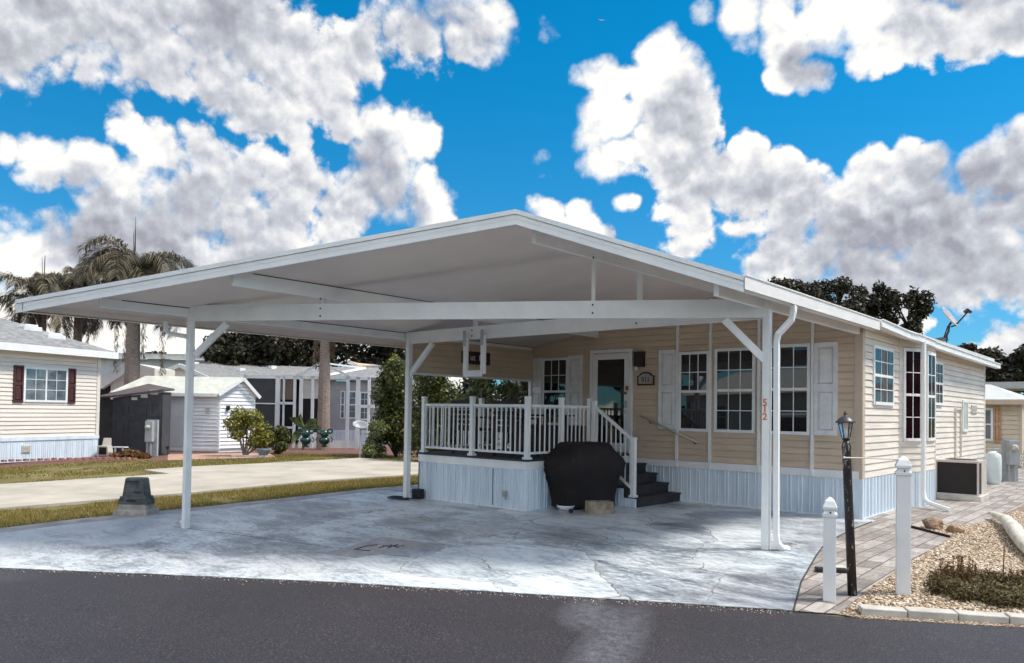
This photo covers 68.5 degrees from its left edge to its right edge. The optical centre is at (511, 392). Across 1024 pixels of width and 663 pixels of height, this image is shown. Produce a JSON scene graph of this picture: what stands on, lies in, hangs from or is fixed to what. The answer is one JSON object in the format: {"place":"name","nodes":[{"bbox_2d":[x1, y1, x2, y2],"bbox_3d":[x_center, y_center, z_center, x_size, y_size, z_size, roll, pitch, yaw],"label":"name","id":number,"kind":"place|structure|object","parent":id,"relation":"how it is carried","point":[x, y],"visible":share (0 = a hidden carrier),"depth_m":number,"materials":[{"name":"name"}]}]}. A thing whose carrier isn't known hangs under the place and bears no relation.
{"place":"outdoors","nodes":[
{"label":"outdoors","id":0,"kind":"place"},
{"bbox_2d":[0,458,418,509],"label":"neighbour driveway","id":1,"kind":"structure","parent":0,"point":[169,481],"depth_m":15.81,"materials":[{"name":"concrete"}]},
{"bbox_2d":[0,487,875,610],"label":"driveway","id":2,"kind":"structure","parent":0,"point":[683,552],"depth_m":8.85,"materials":[{"name":"concrete"}]},
{"bbox_2d":[326,537,440,557],"bbox_3d":[-1.550,1.826,8.831,0.955,0.036,1.122,0,-2,32],"label":"medallion","id":3,"kind":"object","parent":2,"relation":"on","point":[379,545],"visible":1,"depth_m":8.87,"materials":[{"name":"concrete"}]},
{"bbox_2d":[387,488,423,499],"bbox_3d":[-1.861,1.760,13.060,0.653,0.170,0.393,1,-1,-1],"label":"power box","id":4,"kind":"object","parent":2,"relation":"on","point":[417,493],"visible":1,"depth_m":13.08,"materials":[{"name":"black metal"}]},
{"bbox_2d":[15,209,880,550],"bbox_3d":[2.858,0.117,13.904,7.550,3.868,18.869,0,-2,42],"label":"carport","id":5,"kind":"object","parent":2,"relation":"on","point":[515,285],"visible":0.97,"depth_m":9.74,"materials":[{"name":"paint"}]},
{"bbox_2d":[463,329,485,376],"bbox_3d":[-0.604,-0.624,11.968,0.460,0.740,0.080,0,-2,42],"label":"hanging frame","id":6,"kind":"object","parent":5,"relation":"hanging from","point":[473,373],"visible":1,"depth_m":11.89,"materials":[{"name":"white paint"}]},
{"bbox_2d":[461,350,489,364],"bbox_3d":[-0.683,-0.662,14.393,0.032,0.240,0.770,0,-2,42],"label":"name sign","id":7,"kind":"object","parent":5,"relation":"attached to","point":[474,357],"visible":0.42,"depth_m":14.37,"materials":[{"name":"wood"}]},
{"bbox_2d":[416,396,680,510],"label":"deck","id":8,"kind":"structure","parent":2,"relation":"on","point":[483,476],"depth_m":12.49,"materials":[{"name":"white paint"}]},
{"bbox_2d":[451,400,492,453],"bbox_3d":[-0.701,0.604,13.289,0.610,0.928,0.585,0,-2,42],"label":"patio chair","id":9,"kind":"object","parent":8,"relation":"on","point":[459,421],"visible":0.34,"depth_m":13.12,"materials":[{"name":"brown wood"}]},
{"bbox_2d":[492,400,538,456],"bbox_3d":[0.047,0.599,12.625,0.610,0.928,0.585,0,-2,42],"label":"patio chair","id":10,"kind":"object","parent":8,"relation":"on","point":[512,424],"visible":0.71,"depth_m":12.51,"materials":[{"name":"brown wood"}]},
{"bbox_2d":[502,414,574,454],"bbox_3d":[0.430,0.744,13.620,1.150,0.700,0.820,0,-2,42],"label":"patio table","id":11,"kind":"object","parent":8,"relation":"on","point":[546,437],"visible":0.39,"depth_m":13.48,"materials":[{"name":"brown wood"}]},
{"bbox_2d":[516,424,584,449],"bbox_3d":[0.706,0.876,14.841,1.340,0.465,0.680,0,-2,42],"label":"storage bench","id":12,"kind":"object","parent":8,"relation":"on","point":[556,435],"visible":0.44,"depth_m":14.49,"materials":[{"name":"grey wood"}]},
{"bbox_2d":[543,441,625,512],"bbox_3d":[1.178,1.332,12.220,1.465,1.072,0.765,2,-2,-39],"label":"covered grill","id":13,"kind":"object","parent":2,"relation":"on","point":[578,474],"visible":0.91,"depth_m":11.89,"materials":[{"name":"black fabric"}]},
{"bbox_2d":[585,500,613,513],"bbox_3d":[1.338,1.762,11.551,0.400,0.190,0.190,1,-1,-10],"label":"cinder block","id":14,"kind":"object","parent":2,"relation":"on","point":[599,507],"depth_m":11.46,"materials":[{"name":"concrete"}]},
{"bbox_2d":[0,454,882,617],"bbox_3d":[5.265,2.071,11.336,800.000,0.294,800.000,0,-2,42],"label":"ground","id":15,"kind":"structure","parent":0,"point":[18,479],"depth_m":16.90,"materials":[{"name":"soil"}]},
{"bbox_2d":[100,363,174,398],"bbox_3d":[-16.985,0.376,33.894,2.527,3.502,2.230,1,-1,0],"label":"gabled carport","id":16,"kind":"object","parent":15,"relation":"on","point":[110,381],"visible":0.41,"depth_m":33.03,"materials":[{"name":"beige"}]},
{"bbox_2d":[101,353,217,377],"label":"long roofed home","id":17,"kind":"object","parent":15,"relation":"on","point":[107,367],"visible":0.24,"depth_m":46.37,"materials":[{"name":"white paint"}]},
{"bbox_2d":[110,376,260,451],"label":"storage shed","id":18,"kind":"structure","parent":15,"relation":"on","point":[216,400],"depth_m":25.53,"materials":[{"name":"white"}]},
{"bbox_2d":[170,396,184,446],"bbox_3d":[-11.311,0.968,25.459,0.769,1.717,0.019,1,-1,-2],"label":"door","id":19,"kind":"structure","parent":18,"relation":"in","point":[177,402],"depth_m":25.45,"materials":[{"name":"grey metal"}]},
{"bbox_2d":[0,475,417,527],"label":"grass strip","id":20,"kind":"object","parent":15,"relation":"on","point":[322,487],"depth_m":13.26,"materials":[{"name":"plant"}]},
{"bbox_2d":[112,477,159,515],"bbox_3d":[-5.767,1.585,11.560,0.539,0.565,0.379,1,-1,4],"label":"stone monument","id":21,"kind":"object","parent":20,"relation":"on","point":[137,498],"visible":0.98,"depth_m":11.46,"materials":[{"name":"stone"}]},
{"bbox_2d":[0,484,417,532],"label":"driveway border","id":22,"kind":"object","parent":15,"relation":"on","point":[48,524],"visible":0.77,"depth_m":11.94,"materials":[{"name":"concrete"}]},
{"bbox_2d":[0,452,418,482],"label":"lawn grass","id":23,"kind":"structure","parent":15,"relation":"on","point":[158,464],"depth_m":19.93,"materials":[{"name":"plant"}]},
{"bbox_2d":[168,453,272,459],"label":"brick walk","id":24,"kind":"structure","parent":15,"relation":"on","point":[195,456],"depth_m":23.33,"materials":[{"name":"brick"}]},
{"bbox_2d":[222,406,275,454],"bbox_3d":[-8.271,1.221,23.704,1.627,1.626,0.995,1,-1,-14],"label":"umbrella tree","id":25,"kind":"object","parent":24,"relation":"on","point":[260,437],"visible":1,"depth_m":23.52,"materials":[{"name":"green plant"}]},
{"bbox_2d":[231,455,267,457],"bbox_3d":[-8.106,1.965,23.197,1.129,0.070,0.118,1,-1,0],"label":"bed edging","id":26,"kind":"object","parent":24,"relation":"on","point":[261,456],"visible":0.91,"depth_m":23.15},
{"bbox_2d":[256,448,271,454],"bbox_3d":[-7.729,1.876,23.396,0.471,0.270,0.471,0,-2,42],"label":"planter tub","id":27,"kind":"object","parent":24,"relation":"on","point":[263,451],"visible":0.94,"depth_m":23.26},
{"bbox_2d":[0,443,459,466],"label":"planting bed","id":28,"kind":"object","parent":15,"relation":"on","point":[337,451],"visible":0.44,"depth_m":25.34,"materials":[{"name":"soil"}]},
{"bbox_2d":[0,259,103,344],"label":"palm tree","id":29,"kind":"object","parent":28,"relation":"on","point":[38,282],"visible":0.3,"depth_m":29.32,"materials":[{"name":"green plant"}]},
{"bbox_2d":[0,318,118,462],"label":"mobile home","id":30,"kind":"object","parent":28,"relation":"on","point":[50,395],"visible":0.98,"depth_m":21.43,"materials":[{"name":"beige"}]},
{"bbox_2d":[23,366,67,402],"bbox_3d":[-13.209,-0.218,21.326,0.057,0.979,1.321,0,-2,22],"label":"window","id":31,"kind":"structure","parent":30,"relation":"in","point":[41,384],"depth_m":21.30,"materials":[{"name":"white paint"}]},
{"bbox_2d":[1,457,136,461],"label":"scalloped edging","id":32,"kind":"object","parent":28,"relation":"on","point":[70,458],"visible":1,"depth_m":21.12,"materials":[{"name":"brick"}]},
{"bbox_2d":[24,256,123,342],"bbox_3d":[-17.853,-1.971,31.088,4.386,8.029,4.235,0,-2,42],"label":"palm tree","id":33,"kind":"object","parent":28,"relation":"on","point":[97,278],"visible":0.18,"depth_m":30.21,"materials":[{"name":"green plant"}]},
{"bbox_2d":[97,438,112,456],"bbox_3d":[-12.307,1.654,22.803,0.370,0.550,0.370,1,-1,0],"label":"plastic chair","id":34,"kind":"object","parent":28,"relation":"on","point":[107,444],"visible":0.95,"depth_m":22.81,"materials":[{"name":"plastic"}]},
{"bbox_2d":[107,448,152,458],"bbox_3d":[-11.264,1.859,22.220,1.309,0.457,0.755,1,-1,11],"label":"brush pile","id":35,"kind":"object","parent":28,"relation":"on","point":[129,452],"visible":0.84,"depth_m":22.04,"materials":[{"name":"brown plant"}]},
{"bbox_2d":[68,219,193,384],"bbox_3d":[-13.822,-2.224,27.555,4.903,8.485,4.752,0,-2,42],"label":"palm tree","id":36,"kind":"object","parent":28,"relation":"on","point":[132,264],"visible":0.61,"depth_m":27.16,"materials":[{"name":"green plant"}]},
{"bbox_2d":[98,384,174,454],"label":"garden shed","id":37,"kind":"structure","parent":28,"relation":"on","point":[122,420],"depth_m":23.66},
{"bbox_2d":[113,403,160,451],"bbox_3d":[-11.782,1.082,23.617,1.509,1.503,0.024,1,-1,4],"label":"door panel","id":38,"kind":"structure","parent":37,"relation":"in","point":[122,404],"depth_m":23.62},
{"bbox_2d":[145,420,158,455],"bbox_3d":[-11.038,1.389,22.958,0.332,1.120,0.365,1,-1,0],"label":"meter pedestal","id":39,"kind":"object","parent":28,"relation":"on","point":[152,434],"visible":0.93,"depth_m":23.03,"materials":[{"name":"grey metal"}]},
{"bbox_2d":[268,425,290,453],"bbox_3d":[-7.830,1.579,25.473,1.114,1.003,1.092,0,-2,42],"label":"round bush","id":40,"kind":"object","parent":28,"relation":"on","point":[282,434],"visible":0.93,"depth_m":25.29,"materials":[{"name":"green plant"}]},
{"bbox_2d":[289,413,320,449],"bbox_3d":[-7.097,1.339,25.926,1.103,1.260,0.276,1,-1,0],"label":"banana plant","id":41,"kind":"object","parent":28,"relation":"on","point":[298,422],"visible":0.88,"depth_m":25.99,"materials":[{"name":"green plant"}]},
{"bbox_2d":[309,340,335,449],"bbox_3d":[-7.189,-1.304,28.238,3.364,6.882,3.119,0,-2,42],"label":"palm tree","id":42,"kind":"object","parent":28,"relation":"on","point":[323,413],"visible":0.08,"depth_m":28.16,"materials":[{"name":"brown plant"}]},
{"bbox_2d":[166,362,308,378],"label":"gabled home","id":43,"kind":"object","parent":15,"relation":"on","point":[209,370],"visible":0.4,"depth_m":40.49,"materials":[{"name":"beige"}]},
{"bbox_2d":[199,332,278,366],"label":"tree","id":44,"kind":"object","parent":15,"relation":"on","point":[231,349],"visible":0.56,"depth_m":42.96,"materials":[{"name":"plant"}]},
{"bbox_2d":[249,335,336,366],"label":"tree","id":45,"kind":"object","parent":15,"relation":"on","point":[290,351],"visible":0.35,"depth_m":42.98,"materials":[{"name":"plant"}]},
{"bbox_2d":[297,428,314,446],"bbox_3d":[-6.719,1.467,24.508,0.440,0.608,0.395,0,-2,42],"label":"garden urn","id":46,"kind":"object","parent":15,"relation":"on","point":[305,440],"visible":1,"depth_m":24.42,"materials":[{"name":"green ceramic"}]},
{"bbox_2d":[244,362,374,448],"bbox_3d":[-7.957,0.551,30.990,5.120,3.484,3.054,1,-1,0],"label":"screen porch","id":47,"kind":"object","parent":15,"relation":"on","point":[267,403],"visible":0.59,"depth_m":29.49,"materials":[{"name":"white paint"}]},
{"bbox_2d":[315,428,332,446],"bbox_3d":[-6.114,1.467,24.509,0.440,0.608,0.395,0,-2,42],"label":"garden urn","id":48,"kind":"object","parent":15,"relation":"on","point":[324,440],"visible":1,"depth_m":24.43,"materials":[{"name":"green ceramic"}]},
{"bbox_2d":[296,339,389,366],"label":"tree","id":49,"kind":"object","parent":15,"relation":"on","point":[342,352],"visible":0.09,"depth_m":44.95,"materials":[{"name":"plant"}]},
{"bbox_2d":[280,367,416,444],"bbox_3d":[-8.019,0.634,33.878,7.190,3.760,3.250,1,-1,0],"label":"porch home","id":50,"kind":"object","parent":15,"relation":"on","point":[337,406],"visible":0.16,"depth_m":32.50,"materials":[{"name":"grey"}]},
{"bbox_2d":[303,399,317,431],"bbox_3d":[-8.678,1.177,32.684,0.691,1.823,0.410,1,-1,0],"label":"dark door","id":51,"kind":"structure","parent":50,"relation":"in","point":[306,402],"depth_m":32.49,"materials":[{"name":"glass"}]},
{"bbox_2d":[340,391,344,417],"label":"window","id":52,"kind":"structure","parent":50,"relation":"in","point":[342,396],"depth_m":32.46,"materials":[{"name":"white paint"}]},
{"bbox_2d":[349,391,355,418],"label":"window","id":53,"kind":"structure","parent":50,"relation":"in","point":[352,400],"depth_m":32.46,"materials":[{"name":"glass"}]},
{"bbox_2d":[360,392,367,419],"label":"window","id":54,"kind":"structure","parent":50,"relation":"in","point":[363,395],"depth_m":32.46,"materials":[{"name":"white paint"}]},
{"bbox_2d":[352,420,367,457],"bbox_3d":[-4.689,1.453,23.229,0.343,1.199,0.488,-14,-15,84],"label":"ground dish","id":55,"kind":"object","parent":15,"relation":"on","point":[360,424],"visible":0.99,"depth_m":23.28,"materials":[{"name":"grey metal"}]},
{"bbox_2d":[361,420,388,458],"bbox_3d":[-4.347,1.509,23.801,0.878,1.336,1.076,1,-1,-11],"label":"round bush","id":56,"kind":"object","parent":15,"relation":"on","point":[373,447],"visible":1,"depth_m":23.62,"materials":[{"name":"green plant"}]},
{"bbox_2d":[347,361,418,438],"bbox_3d":[-6.378,0.469,37.849,2.961,3.839,4.320,1,-1,0],"label":"tan roofed home","id":57,"kind":"object","parent":15,"relation":"on","point":[364,365],"visible":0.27,"depth_m":36.06,"materials":[{"name":"grey"}]},
{"bbox_2d":[365,356,419,456],"bbox_3d":[-3.718,0.445,24.586,1.846,3.350,2.015,1,-1,8],"label":"hedge bush","id":58,"kind":"object","parent":15,"relation":"on","point":[390,402],"visible":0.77,"depth_m":24.15,"materials":[{"name":"green plant"}]},
{"bbox_2d":[365,346,431,385],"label":"tree","id":59,"kind":"object","parent":15,"relation":"on","point":[386,352],"visible":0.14,"depth_m":45.31,"materials":[{"name":"plant"}]},
{"bbox_2d":[411,375,463,458],"bbox_3d":[-2.187,0.597,22.493,1.913,3.490,1.922,1,-1,-18],"label":"hedge bush","id":60,"kind":"object","parent":15,"relation":"on","point":[441,390],"visible":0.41,"depth_m":22.17,"materials":[{"name":"green plant"}]},
{"bbox_2d":[447,378,499,448],"bbox_3d":[-0.921,0.665,22.113,1.714,2.866,1.672,2,-2,-38],"label":"hedge bush","id":61,"kind":"object","parent":15,"relation":"on","point":[465,382],"visible":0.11,"depth_m":21.91,"materials":[{"name":"green plant"}]},
{"bbox_2d":[447,378,523,431],"bbox_3d":[-0.543,0.210,15.294,1.228,1.235,1.360,0,-2,42],"label":"bush","id":62,"kind":"object","parent":15,"relation":"on","point":[507,388],"visible":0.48,"depth_m":15.21,"materials":[{"name":"green plant"}]},
{"bbox_2d":[496,380,527,447],"bbox_3d":[0.345,0.660,23.459,1.676,3.067,1.818,0,-2,42],"label":"hedge bush","id":63,"kind":"object","parent":15,"relation":"on","point":[523,385],"visible":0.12,"depth_m":23.02,"materials":[{"name":"green plant"}]},
{"bbox_2d":[531,297,1000,518],"bbox_3d":[6.105,0.176,17.157,8.048,3.785,9.893,0,-2,42],"label":"mobile home","id":64,"kind":"object","parent":15,"relation":"on","point":[915,399],"visible":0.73,"depth_m":12.92,"materials":[{"name":"beige"}]},
{"bbox_2d":[541,357,567,424],"bbox_3d":[0.876,-0.023,15.289,0.662,1.370,0.057,0,-2,42],"label":"window","id":65,"kind":"structure","parent":64,"relation":"in","point":[554,370],"depth_m":15.30,"materials":[{"name":"white paint"}]},
{"bbox_2d":[592,353,628,451],"bbox_3d":[1.872,0.184,14.358,0.834,1.860,0.091,0,-2,42],"label":"storm door","id":66,"kind":"structure","parent":64,"relation":"in","point":[610,371],"depth_m":14.34,"materials":[{"name":"white paint"}]},
{"bbox_2d":[633,351,644,370],"bbox_3d":[2.349,-0.579,13.929,0.240,0.362,0.114,0,-2,42],"label":"wall lantern","id":67,"kind":"object","parent":64,"relation":"attached to","point":[639,358],"depth_m":13.90,"materials":[{"name":"brown metal"}]},
{"bbox_2d":[637,372,654,384],"bbox_3d":[2.467,-0.260,13.873,0.360,0.250,0.024,0,-2,42],"label":"number plaque","id":68,"kind":"object","parent":64,"relation":"attached to","point":[645,378],"visible":1,"depth_m":13.86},
{"bbox_2d":[640,415,697,443],"bbox_3d":[2.821,0.658,13.494,1.172,0.498,0.108,0,-2,42],"label":"wall handrail","id":69,"kind":"object","parent":64,"relation":"attached to","point":[671,430],"depth_m":13.44,"materials":[{"name":"metal"}]},
{"bbox_2d":[678,351,708,431],"bbox_3d":[3.199,-0.021,13.226,0.593,1.405,0.057,0,-2,42],"label":"window","id":70,"kind":"structure","parent":64,"relation":"in","point":[693,380],"depth_m":13.22,"materials":[{"name":"glass"}]},
{"bbox_2d":[714,347,755,432],"bbox_3d":[3.765,-0.040,12.724,0.732,1.435,0.057,0,-2,42],"label":"window","id":71,"kind":"structure","parent":64,"relation":"in","point":[734,368],"depth_m":12.71,"materials":[{"name":"glass"}]},
{"bbox_2d":[771,343,810,434],"bbox_3d":[4.434,-0.054,12.130,0.751,1.455,0.057,0,-2,42],"label":"window","id":72,"kind":"structure","parent":64,"relation":"in","point":[795,359],"depth_m":12.03,"materials":[{"name":"white paint"}]},
{"bbox_2d":[871,345,893,405],"bbox_3d":[6.012,-0.267,12.168,0.057,0.940,1.100,0,-2,42],"label":"window","id":73,"kind":"structure","parent":64,"relation":"in","point":[883,357],"depth_m":12.11,"materials":[{"name":"white paint"}]},
{"bbox_2d":[902,348,920,440],"bbox_3d":[6.929,0.038,13.008,0.462,1.600,0.057,2,-2,-24],"label":"window","id":74,"kind":"structure","parent":64,"relation":"in","point":[911,365],"depth_m":12.99,"materials":[{"name":"glass"}]},
{"bbox_2d":[926,351,935,440],"bbox_3d":[7.524,0.070,13.508,0.057,1.580,0.590,0,-2,42],"label":"window","id":75,"kind":"structure","parent":64,"relation":"in","point":[931,357],"depth_m":13.46,"materials":[{"name":"glass"}]},
{"bbox_2d":[936,361,943,404],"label":"window","id":76,"kind":"structure","parent":64,"relation":"in","point":[939,365],"depth_m":14.97,"materials":[{"name":"white paint"}]},
{"bbox_2d":[934,307,971,342],"bbox_3d":[9.145,-1.395,15.608,0.662,0.754,0.670,1,-1,0],"label":"satellite dish","id":77,"kind":"object","parent":64,"relation":"attached to","point":[949,316],"visible":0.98,"depth_m":15.51,"materials":[{"name":"white metal"}]},
{"bbox_2d":[962,400,968,431],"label":"window","id":78,"kind":"structure","parent":64,"relation":"in","point":[964,402],"depth_m":16.71,"materials":[{"name":"glass"}]},
{"bbox_2d":[768,276,811,295],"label":"tree","id":79,"kind":"object","parent":15,"relation":"on","point":[799,285],"visible":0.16,"depth_m":41.12,"materials":[{"name":"plant"}]},
{"bbox_2d":[804,276,870,314],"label":"tree","id":80,"kind":"object","parent":15,"relation":"on","point":[822,290],"visible":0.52,"depth_m":41.36,"materials":[{"name":"plant"}]},
{"bbox_2d":[848,279,901,324],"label":"tree","id":81,"kind":"object","parent":15,"relation":"on","point":[878,304],"visible":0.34,"depth_m":42.45,"materials":[{"name":"plant"}]},
{"bbox_2d":[885,285,936,334],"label":"tree","id":82,"kind":"object","parent":15,"relation":"on","point":[918,305],"visible":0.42,"depth_m":41.29,"materials":[{"name":"plant"}]},
{"bbox_2d":[958,342,999,353],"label":"tree","id":83,"kind":"object","parent":15,"relation":"on","point":[973,347],"visible":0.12,"depth_m":59.01,"materials":[{"name":"plant"}]},
{"bbox_2d":[980,345,1023,392],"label":"tree","id":84,"kind":"object","parent":15,"relation":"on","point":[1014,374],"visible":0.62,"depth_m":35.89,"materials":[{"name":"plant"}]},
{"bbox_2d":[984,384,1023,467],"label":"cream cottage","id":85,"kind":"structure","parent":15,"relation":"on","point":[1004,413],"depth_m":24.22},
{"bbox_2d":[985,408,993,440],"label":"window","id":86,"kind":"structure","parent":85,"relation":"in","point":[989,416],"depth_m":24.43,"materials":[{"name":"white paint"}]},
{"bbox_2d":[985,382,1023,390],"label":"flat carport","id":87,"kind":"object","parent":15,"relation":"on","point":[1014,386],"depth_m":27.91,"materials":[{"name":"grey metal"}]},
{"bbox_2d":[998,343,1023,394],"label":"tree","id":88,"kind":"object","parent":15,"relation":"on","point":[1015,361],"visible":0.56,"depth_m":35.73,"materials":[{"name":"plant"}]},
{"bbox_2d":[0,568,1023,662],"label":"street","id":89,"kind":"structure","parent":0,"point":[48,616],"depth_m":5.79,"materials":[{"name":"asphalt"}]},
{"bbox_2d":[2,568,793,613],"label":"curb","id":90,"kind":"structure","parent":89,"relation":"on","point":[456,591],"depth_m":6.86,"materials":[{"name":"concrete"}]},
{"bbox_2d":[0,0,1023,394],"label":"sky","id":91,"kind":"structure","parent":0,"point":[866,142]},
{"bbox_2d":[795,467,1023,613],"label":"paver path","id":92,"kind":"structure","parent":0,"point":[875,547],"depth_m":9.33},
{"bbox_2d":[822,497,836,601],"bbox_3d":[2.773,1.363,6.564,0.120,0.901,0.128,0,-2,24],"label":"bollard","id":93,"kind":"object","parent":92,"relation":"on","point":[829,513],"visible":1,"depth_m":6.52,"materials":[{"name":"white paint"}]},
{"bbox_2d":[814,565,846,572],"bbox_3d":[3.248,1.797,7.688,0.320,0.045,0.260,1,-1,10],"label":"paver drain box","id":94,"kind":"object","parent":92,"relation":"on","point":[841,569],"visible":0.63,"depth_m":7.58,"materials":[{"name":"black metal"}]},
{"bbox_2d":[793,521,871,610],"bbox_3d":[3.703,1.853,8.720,0.270,0.090,5.642,0,-2,31],"label":"paver joint","id":95,"kind":"object","parent":92,"relation":"on","point":[797,595],"visible":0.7,"depth_m":7.55,"materials":[{"name":"concrete"}]},
{"bbox_2d":[835,410,856,595],"bbox_3d":[2.992,0.982,6.744,0.177,1.664,0.172,0,-2,42],"label":"lamp post","id":96,"kind":"object","parent":92,"relation":"on","point":[845,422],"visible":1,"depth_m":6.71,"materials":[{"name":"metal"}]},
{"bbox_2d":[911,525,949,537],"bbox_3d":[5.630,1.878,10.150,0.020,0.050,0.852,1,-1,-4],"label":"edging strip","id":97,"kind":"object","parent":92,"relation":"on","point":[931,531],"visible":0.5,"depth_m":10.11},
{"bbox_2d":[935,458,989,501],"bbox_3d":[8.665,1.661,14.507,0.800,0.760,0.870,0,-2,42],"label":"air conditioner","id":98,"kind":"object","parent":92,"relation":"on","point":[961,479],"visible":0.94,"depth_m":14.22,"materials":[{"name":"metal"}]},
{"bbox_2d":[985,448,1001,484],"bbox_3d":[11.404,1.741,17.820,0.336,0.852,0.340,0,-2,42],"label":"gas tank","id":99,"kind":"object","parent":92,"relation":"on","point":[993,458],"visible":0.95,"depth_m":17.69,"materials":[{"name":"grey metal"}]},
{"bbox_2d":[1001,439,1019,481],"bbox_3d":[12.348,1.673,18.523,0.350,1.050,0.365,1,-1,0],"label":"meter pedestal","id":100,"kind":"object","parent":92,"relation":"on","point":[1010,452],"visible":1,"depth_m":18.53,"materials":[{"name":"grey metal"}]},
{"bbox_2d":[838,506,1023,627],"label":"gravel bed","id":101,"kind":"object","parent":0,"point":[855,613],"visible":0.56,"depth_m":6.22,"materials":[{"name":"gravel"}]},
{"bbox_2d":[858,604,906,617],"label":"kerb block","id":102,"kind":"structure","parent":101,"relation":"on","point":[878,610],"depth_m":6.11,"materials":[{"name":"concrete"}]},
{"bbox_2d":[895,456,911,595],"bbox_3d":[3.524,1.192,6.773,0.132,1.241,0.140,0,-2,24],"label":"bollard","id":103,"kind":"object","parent":101,"relation":"on","point":[903,472],"visible":0.99,"depth_m":6.72,"materials":[{"name":"white paint"}]},
{"bbox_2d":[904,606,957,619],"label":"kerb block","id":104,"kind":"structure","parent":101,"relation":"on","point":[931,613],"depth_m":6.03,"materials":[{"name":"concrete"}]},
{"bbox_2d":[922,517,942,529],"bbox_3d":[5.832,1.810,10.438,0.259,0.168,0.244,0,-2,42],"label":"garden rock","id":105,"kind":"object","parent":101,"relation":"on","point":[933,523],"visible":1,"depth_m":10.36,"materials":[{"name":"stone"}]},
{"bbox_2d":[946,524,964,533],"bbox_3d":[5.991,1.838,10.162,0.242,0.118,0.169,-3,-4,69],"label":"garden rock","id":106,"kind":"object","parent":101,"relation":"on","point":[959,529],"visible":0.92,"depth_m":10.11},
{"bbox_2d":[922,545,1023,608],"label":"juniper shrub","id":107,"kind":"object","parent":101,"relation":"on","point":[968,583],"visible":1,"depth_m":6.68,"materials":[{"name":"green plant"}]},
{"bbox_2d":[954,609,1008,623],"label":"kerb block","id":108,"kind":"structure","parent":101,"relation":"on","point":[980,616],"depth_m":5.95,"materials":[{"name":"concrete"}]},
{"bbox_2d":[987,511,1023,552],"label":"driftwood log","id":109,"kind":"object","parent":101,"relation":"on","point":[1013,528],"visible":1,"depth_m":9.42,"materials":[{"name":"white wood"}]},
{"bbox_2d":[1004,612,1023,624],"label":"kerb block","id":110,"kind":"structure","parent":101,"relation":"on","point":[1016,618],"depth_m":5.88,"materials":[{"name":"concrete"}]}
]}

